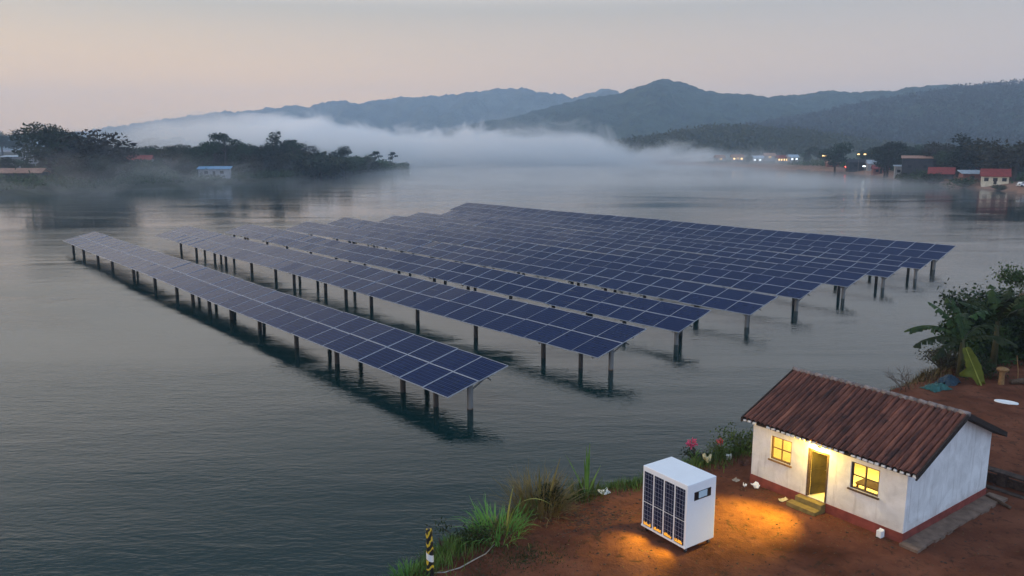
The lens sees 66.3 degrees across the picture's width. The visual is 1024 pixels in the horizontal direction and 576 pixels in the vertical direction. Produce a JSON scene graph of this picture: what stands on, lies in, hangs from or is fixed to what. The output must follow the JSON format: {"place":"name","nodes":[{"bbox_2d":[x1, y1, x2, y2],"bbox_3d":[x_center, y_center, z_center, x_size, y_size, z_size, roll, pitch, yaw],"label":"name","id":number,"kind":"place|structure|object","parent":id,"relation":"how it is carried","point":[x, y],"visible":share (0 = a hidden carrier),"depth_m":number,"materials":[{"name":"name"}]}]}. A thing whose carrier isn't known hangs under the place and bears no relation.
{"place":"outdoors","nodes":[
{"label":"outdoors","id":0,"kind":"place"},
{"bbox_2d":[0,152,394,195],"bbox_3d":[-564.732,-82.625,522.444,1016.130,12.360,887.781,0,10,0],"label":"shore","id":1,"kind":"structure","parent":0,"point":[45,190],"depth_m":275.50,"materials":[{"name":"soil"}]},
{"bbox_2d":[0,131,16,154],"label":"tree","id":2,"kind":"object","parent":1,"relation":"on","point":[5,142],"visible":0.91,"depth_m":609.49,"materials":[{"name":"green plant"}]},
{"bbox_2d":[0,157,16,167],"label":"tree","id":3,"kind":"object","parent":1,"relation":"on","point":[9,161],"visible":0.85,"depth_m":285.43,"materials":[{"name":"green plant"}]},
{"bbox_2d":[0,155,37,167],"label":"house","id":4,"kind":"structure","parent":1,"relation":"on","point":[16,157],"depth_m":313.14,"materials":[{"name":"metal"}]},
{"bbox_2d":[0,168,49,179],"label":"house","id":5,"kind":"structure","parent":1,"relation":"on","point":[25,171],"depth_m":262.94,"materials":[{"name":"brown wood"}]},
{"bbox_2d":[7,122,78,174],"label":"tree","id":6,"kind":"object","parent":1,"relation":"on","point":[39,151],"visible":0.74,"depth_m":276.48,"materials":[{"name":"green plant"}]},
{"bbox_2d":[39,125,87,159],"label":"tree","id":7,"kind":"object","parent":1,"relation":"on","point":[60,132],"visible":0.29,"depth_m":279.57,"materials":[{"name":"green plant"}]},
{"bbox_2d":[56,153,98,179],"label":"tree","id":8,"kind":"object","parent":1,"relation":"on","point":[70,163],"visible":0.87,"depth_m":264.44,"materials":[{"name":"green plant"}]},
{"bbox_2d":[66,164,89,180],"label":"tree","id":9,"kind":"object","parent":1,"relation":"on","point":[84,169],"visible":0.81,"depth_m":265.75,"materials":[{"name":"green plant"}]},
{"bbox_2d":[36,129,136,176],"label":"tree","id":10,"kind":"object","parent":1,"relation":"on","point":[92,144],"visible":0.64,"depth_m":275.31,"materials":[{"name":"green plant"}]},
{"bbox_2d":[89,153,123,178],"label":"tree","id":11,"kind":"object","parent":1,"relation":"on","point":[105,159],"visible":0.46,"depth_m":273.74,"materials":[{"name":"green plant"}]},
{"bbox_2d":[76,145,138,176],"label":"tree","id":12,"kind":"object","parent":1,"relation":"on","point":[122,157],"visible":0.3,"depth_m":282.05,"materials":[{"name":"green plant"}]},
{"bbox_2d":[127,155,154,163],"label":"house","id":13,"kind":"structure","parent":1,"relation":"on","point":[147,157],"depth_m":323.81,"materials":[{"name":"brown wood"}]},
{"bbox_2d":[152,139,169,148],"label":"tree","id":14,"kind":"object","parent":1,"relation":"on","point":[160,143],"visible":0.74,"depth_m":667.81,"materials":[{"name":"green plant"}]},
{"bbox_2d":[157,145,196,164],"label":"tree","id":15,"kind":"object","parent":1,"relation":"on","point":[164,149],"visible":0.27,"depth_m":340.25,"materials":[{"name":"green plant"}]},
{"bbox_2d":[163,153,194,171],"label":"tree","id":16,"kind":"object","parent":1,"relation":"on","point":[170,161],"visible":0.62,"depth_m":315.95,"materials":[{"name":"green plant"}]},
{"bbox_2d":[171,137,193,147],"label":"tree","id":17,"kind":"object","parent":1,"relation":"on","point":[179,141],"visible":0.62,"depth_m":677.78,"materials":[{"name":"green plant"}]},
{"bbox_2d":[172,154,194,180],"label":"tree","id":18,"kind":"object","parent":1,"relation":"on","point":[181,169],"visible":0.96,"depth_m":302.10,"materials":[{"name":"green plant"}]},
{"bbox_2d":[0,160,396,192],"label":"undergrowth","id":19,"kind":"object","parent":1,"relation":"on","point":[168,175],"visible":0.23,"depth_m":286.05,"materials":[{"name":"green plant"}]},
{"bbox_2d":[184,140,220,165],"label":"tree","id":20,"kind":"object","parent":1,"relation":"on","point":[201,151],"visible":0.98,"depth_m":328.13,"materials":[{"name":"green plant"}]},
{"bbox_2d":[196,143,225,165],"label":"tree","id":21,"kind":"object","parent":1,"relation":"on","point":[215,159],"visible":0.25,"depth_m":359.74,"materials":[{"name":"green plant"}]},
{"bbox_2d":[197,166,232,178],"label":"shed","id":22,"kind":"structure","parent":1,"relation":"on","point":[221,170],"depth_m":318.79,"materials":[{"name":"blue wood"}]},
{"bbox_2d":[206,132,240,165],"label":"tree","id":23,"kind":"object","parent":1,"relation":"on","point":[222,137],"visible":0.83,"depth_m":338.91,"materials":[{"name":"green plant"}]},
{"bbox_2d":[218,147,232,168],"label":"tree","id":24,"kind":"object","parent":1,"relation":"on","point":[223,162],"visible":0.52,"depth_m":344.52,"materials":[{"name":"green plant"}]},
{"bbox_2d":[226,143,255,174],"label":"tree","id":25,"kind":"object","parent":1,"relation":"on","point":[237,157],"visible":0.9,"depth_m":333.98,"materials":[{"name":"green plant"}]},
{"bbox_2d":[231,153,264,173],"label":"tree","id":26,"kind":"object","parent":1,"relation":"on","point":[256,161],"visible":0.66,"depth_m":335.87,"materials":[{"name":"green plant"}]},
{"bbox_2d":[251,143,279,173],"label":"tree","id":27,"kind":"object","parent":1,"relation":"on","point":[265,151],"visible":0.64,"depth_m":351.19,"materials":[{"name":"green plant"}]},
{"bbox_2d":[263,130,293,170],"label":"tree","id":28,"kind":"object","parent":1,"relation":"on","point":[275,140],"visible":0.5,"depth_m":363.12,"materials":[{"name":"green plant"}]},
{"bbox_2d":[282,139,304,155],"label":"tree","id":29,"kind":"object","parent":1,"relation":"on","point":[291,142],"visible":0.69,"depth_m":378.58,"materials":[{"name":"green plant"}]},
{"bbox_2d":[282,150,338,177],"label":"shrub","id":30,"kind":"object","parent":1,"relation":"on","point":[305,158],"visible":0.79,"depth_m":365.72,"materials":[{"name":"green plant"}]},
{"bbox_2d":[304,158,330,177],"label":"tree","id":31,"kind":"object","parent":1,"relation":"on","point":[322,165],"visible":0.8,"depth_m":368.42,"materials":[{"name":"green plant"}]},
{"bbox_2d":[318,157,344,176],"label":"tree","id":32,"kind":"object","parent":1,"relation":"on","point":[337,167],"visible":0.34,"depth_m":378.77,"materials":[{"name":"green plant"}]},
{"bbox_2d":[317,158,356,176],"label":"shrub","id":33,"kind":"object","parent":1,"relation":"on","point":[346,163],"visible":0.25,"depth_m":384.90,"materials":[{"name":"green plant"}]},
{"bbox_2d":[328,145,351,158],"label":"tree","id":34,"kind":"object","parent":1,"relation":"on","point":[343,152],"visible":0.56,"depth_m":416.63,"materials":[{"name":"green plant"}]},
{"bbox_2d":[346,155,365,174],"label":"tree","id":35,"kind":"object","parent":1,"relation":"on","point":[359,160],"visible":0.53,"depth_m":410.52,"materials":[{"name":"green plant"}]},
{"bbox_2d":[63,231,507,409],"bbox_3d":[-33.080,1.172,80.938,4.431,6.019,95.933,-9,13,-40],"label":"solar row","id":36,"kind":"object","parent":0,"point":[436,368],"visible":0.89,"depth_m":58.74,"materials":[{"name":"blue glass"}]},
{"bbox_2d":[0,149,573,157],"bbox_3d":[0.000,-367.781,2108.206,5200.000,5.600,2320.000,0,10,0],"label":"fog bank","id":37,"kind":"structure","parent":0,"point":[468,154],"depth_m":1075.36,"materials":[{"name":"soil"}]},
{"bbox_2d":[0,87,618,149],"bbox_3d":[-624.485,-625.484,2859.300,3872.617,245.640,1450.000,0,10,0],"label":"mountain range","id":38,"kind":"structure","parent":0,"point":[331,124],"depth_m":2781.47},
{"bbox_2d":[155,226,645,369],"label":"solar row","id":39,"kind":"object","parent":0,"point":[592,337],"visible":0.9,"depth_m":68.39,"materials":[{"name":"blue glass"}]},
{"bbox_2d":[224,224,710,344],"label":"solar row","id":40,"kind":"object","parent":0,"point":[677,319],"visible":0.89,"depth_m":76.86,"materials":[{"name":"blue glass"}]},
{"bbox_2d":[0,158,1023,575],"bbox_3d":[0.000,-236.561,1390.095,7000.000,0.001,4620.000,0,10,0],"label":"lake water","id":41,"kind":"structure","parent":0,"point":[150,428],"depth_m":52.53,"materials":[{"name":"grey liquid"}]},
{"bbox_2d":[0,0,1023,134],"label":"sky","id":42,"kind":"structure","parent":0,"point":[74,65],"materials":[{"name":"grey"}]},
{"bbox_2d":[285,222,777,327],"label":"solar row","id":43,"kind":"object","parent":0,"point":[747,304],"visible":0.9,"depth_m":83.06,"materials":[{"name":"blue glass"}]},
{"bbox_2d":[392,441,752,575],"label":"grass","id":44,"kind":"structure","parent":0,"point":[439,557],"depth_m":28.43,"materials":[{"name":"green plant"}]},
{"bbox_2d":[327,217,821,310],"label":"solar row","id":45,"kind":"object","parent":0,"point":[795,290],"visible":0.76,"depth_m":90.44,"materials":[{"name":"blue glass"}]},
{"bbox_2d":[379,216,865,298],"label":"solar row","id":46,"kind":"object","parent":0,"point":[843,280],"visible":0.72,"depth_m":97.47,"materials":[{"name":"blue glass"}]},
{"bbox_2d":[407,212,901,287],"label":"solar row","id":47,"kind":"object","parent":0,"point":[883,272],"visible":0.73,"depth_m":103.87,"materials":[{"name":"blue glass"}]},
{"bbox_2d":[352,79,992,153],"bbox_3d":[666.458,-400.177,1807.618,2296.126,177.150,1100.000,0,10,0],"label":"mountain","id":48,"kind":"structure","parent":0,"point":[662,105],"depth_m":1665.86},
{"bbox_2d":[441,210,932,278],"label":"solar row","id":49,"kind":"object","parent":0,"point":[916,264],"visible":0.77,"depth_m":109.33,"materials":[{"name":"blue glass"}]},
{"bbox_2d":[450,203,955,269],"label":"solar row","id":50,"kind":"object","parent":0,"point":[935,252],"visible":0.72,"depth_m":119.51,"materials":[{"name":"blue glass"}]},
{"bbox_2d":[576,132,858,161],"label":"wooded knoll","id":51,"kind":"structure","parent":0,"point":[687,155],"depth_m":734.95,"materials":[{"name":"green plant"}]},
{"bbox_2d":[572,122,944,159],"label":"forest","id":52,"kind":"object","parent":51,"relation":"on","point":[820,139],"visible":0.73,"depth_m":773.00,"materials":[{"name":"green plant"}]},
{"bbox_2d":[413,293,1023,575],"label":"ground","id":53,"kind":"structure","parent":0,"point":[1003,532],"depth_m":27.53,"materials":[{"name":"brown soil"}]},
{"bbox_2d":[386,558,441,575],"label":"reed clump","id":54,"kind":"object","parent":53,"relation":"on","point":[401,570],"visible":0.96,"depth_m":25.73,"materials":[{"name":"green plant"}]},
{"bbox_2d":[426,527,433,575],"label":"marker post","id":55,"kind":"object","parent":53,"relation":"on","point":[429,555],"visible":1,"depth_m":25.22,"materials":[{"name":"paint"}]},
{"bbox_2d":[424,515,502,551],"bbox_3d":[-1.699,8.511,27.748,2.694,1.252,1.612,7,12,34],"label":"bush","id":56,"kind":"object","parent":53,"relation":"on","point":[466,532],"visible":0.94,"depth_m":27.38,"materials":[{"name":"green plant"}]},
{"bbox_2d":[449,489,551,550],"bbox_3d":[-0.478,8.059,27.916,3.853,2.034,3.636,0,10,0],"label":"reed clump","id":57,"kind":"object","parent":53,"relation":"on","point":[512,525],"visible":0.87,"depth_m":28.19,"materials":[{"name":"green plant"}]},
{"bbox_2d":[435,534,600,575],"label":"weeds","id":58,"kind":"object","parent":53,"relation":"on","point":[523,560],"visible":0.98,"depth_m":26.43,"materials":[{"name":"green plant"}]},
{"bbox_2d":[486,457,602,526],"bbox_3d":[1.091,7.592,29.865,4.611,2.193,4.322,0,10,0],"label":"reed clump","id":59,"kind":"object","parent":53,"relation":"on","point":[540,513],"visible":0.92,"depth_m":30.02,"materials":[{"name":"green plant"}]},
{"bbox_2d":[533,477,571,511],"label":"bush","id":60,"kind":"object","parent":53,"relation":"on","point":[552,491],"visible":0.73,"depth_m":30.16,"materials":[{"name":"green plant"}]},
{"bbox_2d":[560,446,613,503],"bbox_3d":[2.948,7.332,31.094,2.427,2.268,2.282,9,14,40],"label":"reed clump","id":61,"kind":"object","parent":53,"relation":"on","point":[588,487],"visible":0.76,"depth_m":31.26,"materials":[{"name":"green plant"}]},
{"bbox_2d":[641,457,715,551],"bbox_3d":[5.820,7.572,27.494,1.444,2.473,2.120,-7,12,-34],"label":"battery cabinet","id":62,"kind":"object","parent":53,"relation":"on","point":[678,505],"visible":1,"depth_m":26.87,"materials":[{"name":"white metal"}]},
{"bbox_2d":[679,445,716,465],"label":"bush","id":63,"kind":"object","parent":53,"relation":"on","point":[688,452],"visible":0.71,"depth_m":35.20,"materials":[{"name":"green plant"}]},
{"bbox_2d":[704,439,735,463],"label":"bush","id":64,"kind":"object","parent":53,"relation":"on","point":[720,450],"visible":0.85,"depth_m":35.38,"materials":[{"name":"green plant"}]},
{"bbox_2d":[710,422,752,456],"bbox_3d":[10.564,6.948,36.275,2.915,1.338,2.334,4,11,20],"label":"bush","id":65,"kind":"object","parent":53,"relation":"on","point":[737,439],"visible":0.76,"depth_m":36.14,"materials":[{"name":"green plant"}]},
{"bbox_2d":[462,436,1022,575],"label":"pebbles","id":66,"kind":"object","parent":53,"relation":"on","point":[583,522],"visible":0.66,"depth_m":28.80,"materials":[{"name":"stone"}]},
{"bbox_2d":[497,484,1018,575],"bbox_3d":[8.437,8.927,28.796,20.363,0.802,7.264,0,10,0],"label":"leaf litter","id":67,"kind":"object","parent":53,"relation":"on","point":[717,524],"visible":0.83,"depth_m":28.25,"materials":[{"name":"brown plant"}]},
{"bbox_2d":[741,366,1007,553],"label":"house","id":68,"kind":"structure","parent":53,"relation":"on","point":[828,441],"depth_m":29.39,"materials":[{"name":"paint"}]},
{"bbox_2d":[768,436,791,467],"bbox_3d":[10.676,6.455,31.063,0.205,1.038,1.060,-7,13,-36],"label":"window frame","id":69,"kind":"structure","parent":68,"relation":"in","point":[773,437],"depth_m":31.15,"materials":[{"name":"beige wood"}]},
{"bbox_2d":[810,451,826,493],"bbox_3d":[11.903,7.068,30.267,0.740,1.840,0.122,-3,11,-18],"label":"door","id":70,"kind":"structure","parent":68,"relation":"in","point":[819,461],"depth_m":30.28,"materials":[{"name":"paint"}]},
{"bbox_2d":[847,461,879,499],"bbox_3d":[12.738,6.917,28.288,0.205,1.078,1.200,-7,13,-36],"label":"window frame","id":71,"kind":"structure","parent":68,"relation":"in","point":[853,463],"depth_m":28.36,"materials":[{"name":"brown wood"}]},
{"bbox_2d":[855,478,877,491],"bbox_3d":[13.462,7.768,29.006,0.700,0.958,1.300,-7,13,-36],"label":"table","id":72,"kind":"object","parent":68,"relation":"in","point":[871,485],"visible":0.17,"depth_m":29.10,"materials":[{"name":"brown wood"}]},
{"bbox_2d":[885,366,912,391],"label":"bare shrub","id":73,"kind":"object","parent":53,"relation":"on","point":[905,379],"visible":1,"depth_m":44.76,"materials":[{"name":"plant"}]},
{"bbox_2d":[919,382,951,392],"bbox_3d":[24.229,5.579,44.752,1.572,0.319,1.073,-4,11,-23],"label":"tarpaulin","id":74,"kind":"object","parent":53,"relation":"on","point":[935,387],"visible":1,"depth_m":44.50,"materials":[{"name":"teal plastic"}]},
{"bbox_2d":[935,374,960,385],"bbox_3d":[25.643,5.292,45.945,1.576,0.504,1.204,-9,13,-39],"label":"tarpaulin","id":75,"kind":"object","parent":53,"relation":"on","point":[949,380],"visible":0.98,"depth_m":45.60,"materials":[{"name":"blue plastic"}]},
{"bbox_2d":[915,342,981,370],"bbox_3d":[27.151,4.435,48.732,3.649,2.144,2.895,7,12,33],"label":"bush","id":76,"kind":"object","parent":53,"relation":"on","point":[943,363],"visible":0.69,"depth_m":48.63,"materials":[{"name":"green plant"}]},
{"bbox_2d":[888,290,1023,393],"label":"grass","id":77,"kind":"structure","parent":53,"relation":"on","point":[932,376],"depth_m":47.34,"materials":[{"name":"green plant"}]},
{"bbox_2d":[904,298,1017,376],"bbox_3d":[26.680,3.106,47.334,5.763,4.787,3.806,0,10,0],"label":"banana plant","id":78,"kind":"object","parent":53,"relation":"on","point":[959,325],"visible":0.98,"depth_m":46.95,"materials":[{"name":"green plant"}]},
{"bbox_2d":[959,347,984,385],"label":"broken banana leaf","id":79,"kind":"object","parent":53,"relation":"on","point":[973,370],"visible":1,"depth_m":45.09,"materials":[{"name":"green plant"}]},
{"bbox_2d":[934,310,1023,365],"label":"bush","id":80,"kind":"object","parent":53,"relation":"on","point":[1005,354],"visible":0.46,"depth_m":50.51,"materials":[{"name":"green plant"}]},
{"bbox_2d":[934,278,1023,353],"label":"bush","id":81,"kind":"object","parent":53,"relation":"on","point":[987,304],"visible":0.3,"depth_m":51.83,"materials":[{"name":"green plant"}]},
{"bbox_2d":[961,348,1013,380],"bbox_3d":[28.166,4.636,47.141,3.461,1.842,2.711,0,10,0],"label":"bush","id":82,"kind":"object","parent":53,"relation":"on","point":[989,367],"visible":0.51,"depth_m":46.63,"materials":[{"name":"green plant"}]},
{"bbox_2d":[957,284,1023,365],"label":"banana plant","id":83,"kind":"object","parent":53,"relation":"on","point":[1001,311],"visible":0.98,"depth_m":49.15,"materials":[{"name":"green plant"}]},
{"bbox_2d":[996,367,1009,384],"bbox_3d":[28.418,5.123,45.454,0.708,1.136,0.587,0,10,0],"label":"stump","id":84,"kind":"object","parent":53,"relation":"on","point":[1002,371],"visible":1,"depth_m":45.33,"materials":[{"name":"beige wood"}]},
{"bbox_2d":[985,262,1023,291],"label":"tree","id":85,"kind":"object","parent":53,"relation":"on","point":[1016,277],"visible":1,"depth_m":45.11,"materials":[{"name":"green plant"}]},
{"bbox_2d":[986,465,1023,499],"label":"wall","id":86,"kind":"structure","parent":53,"relation":"on","point":[1000,477],"depth_m":31.85,"materials":[{"name":"concrete"}]},
{"bbox_2d":[620,147,1023,193],"bbox_3d":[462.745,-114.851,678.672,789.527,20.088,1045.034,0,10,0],"label":"shore","id":87,"kind":"structure","parent":0,"point":[728,163],"depth_m":535.42,"materials":[{"name":"soil"}]},
{"bbox_2d":[730,154,743,161],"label":"house","id":88,"kind":"structure","parent":87,"relation":"on","point":[737,157],"depth_m":577.49,"materials":[{"name":"white wood"}]},
{"bbox_2d":[816,142,853,172],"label":"tree","id":89,"kind":"object","parent":87,"relation":"on","point":[837,155],"visible":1,"depth_m":441.48,"materials":[{"name":"green plant"}]},
{"bbox_2d":[845,159,873,171],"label":"house","id":90,"kind":"structure","parent":87,"relation":"on","point":[852,165],"depth_m":431.89,"materials":[{"name":"grey concrete"}]},
{"bbox_2d":[867,147,901,177],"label":"tree","id":91,"kind":"object","parent":87,"relation":"on","point":[881,164],"visible":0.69,"depth_m":368.85,"materials":[{"name":"green plant"}]},
{"bbox_2d":[870,141,911,177],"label":"tree","id":92,"kind":"object","parent":87,"relation":"on","point":[887,145],"visible":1,"depth_m":364.07,"materials":[{"name":"green plant"}]},
{"bbox_2d":[787,157,1023,182],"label":"undergrowth","id":93,"kind":"object","parent":87,"relation":"on","point":[1020,176],"visible":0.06,"depth_m":488.39,"materials":[{"name":"green plant"}]},
{"bbox_2d":[895,173,918,182],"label":"shrub","id":94,"kind":"object","parent":87,"relation":"on","point":[907,179],"visible":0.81,"depth_m":326.52,"materials":[{"name":"green plant"}]},
{"bbox_2d":[901,155,933,176],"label":"house","id":95,"kind":"structure","parent":87,"relation":"on","point":[911,163],"depth_m":342.94,"materials":[{"name":"grey concrete"}]},
{"bbox_2d":[909,168,928,183],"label":"shrub","id":96,"kind":"object","parent":87,"relation":"on","point":[919,174],"visible":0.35,"depth_m":319.19,"materials":[{"name":"green plant"}]},
{"bbox_2d":[916,172,946,184],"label":"shrub","id":97,"kind":"object","parent":87,"relation":"on","point":[934,179],"visible":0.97,"depth_m":307.84,"materials":[{"name":"green plant"}]},
{"bbox_2d":[920,141,956,166],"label":"tree","id":98,"kind":"object","parent":87,"relation":"on","point":[934,148],"visible":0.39,"depth_m":342.77,"materials":[{"name":"green plant"}]},
{"bbox_2d":[932,150,949,164],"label":"tree","id":99,"kind":"object","parent":87,"relation":"on","point":[937,158],"visible":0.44,"depth_m":337.11,"materials":[{"name":"green plant"}]},
{"bbox_2d":[927,167,955,181],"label":"house","id":100,"kind":"structure","parent":87,"relation":"on","point":[949,172],"depth_m":312.35,"materials":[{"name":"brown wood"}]},
{"bbox_2d":[941,147,972,176],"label":"tree","id":101,"kind":"object","parent":87,"relation":"on","point":[946,155],"visible":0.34,"depth_m":318.37,"materials":[{"name":"green plant"}]},
{"bbox_2d":[942,177,979,187],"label":"shrub","id":102,"kind":"object","parent":87,"relation":"on","point":[962,181],"visible":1,"depth_m":286.19,"materials":[{"name":"green plant"}]},
{"bbox_2d":[938,132,989,174],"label":"tree","id":103,"kind":"object","parent":87,"relation":"on","point":[966,161],"visible":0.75,"depth_m":312.82,"materials":[{"name":"green plant"}]},
{"bbox_2d":[957,170,980,181],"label":"shed","id":104,"kind":"structure","parent":87,"relation":"on","point":[973,174],"depth_m":295.30,"materials":[{"name":"metal"}]},
{"bbox_2d":[962,137,1023,181],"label":"tree","id":105,"kind":"object","parent":87,"relation":"on","point":[1004,158],"visible":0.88,"depth_m":282.23,"materials":[{"name":"green plant"}]},
{"bbox_2d":[979,168,1011,186],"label":"house","id":106,"kind":"structure","parent":87,"relation":"on","point":[990,177],"depth_m":277.22,"materials":[{"name":"beige paint"}]},
{"bbox_2d":[771,84,1023,146],"bbox_3d":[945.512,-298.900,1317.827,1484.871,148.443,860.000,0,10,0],"label":"wooded hillside","id":107,"kind":"structure","parent":0,"point":[960,118],"depth_m":1222.38,"materials":[{"name":"green plant"}]},
{"bbox_2d":[731,78,1023,145],"bbox_3d":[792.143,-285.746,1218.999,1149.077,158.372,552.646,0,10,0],"label":"forest","id":108,"kind":"object","parent":107,"relation":"on","point":[973,93],"visible":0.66,"depth_m":1201.49,"materials":[{"name":"green plant"}]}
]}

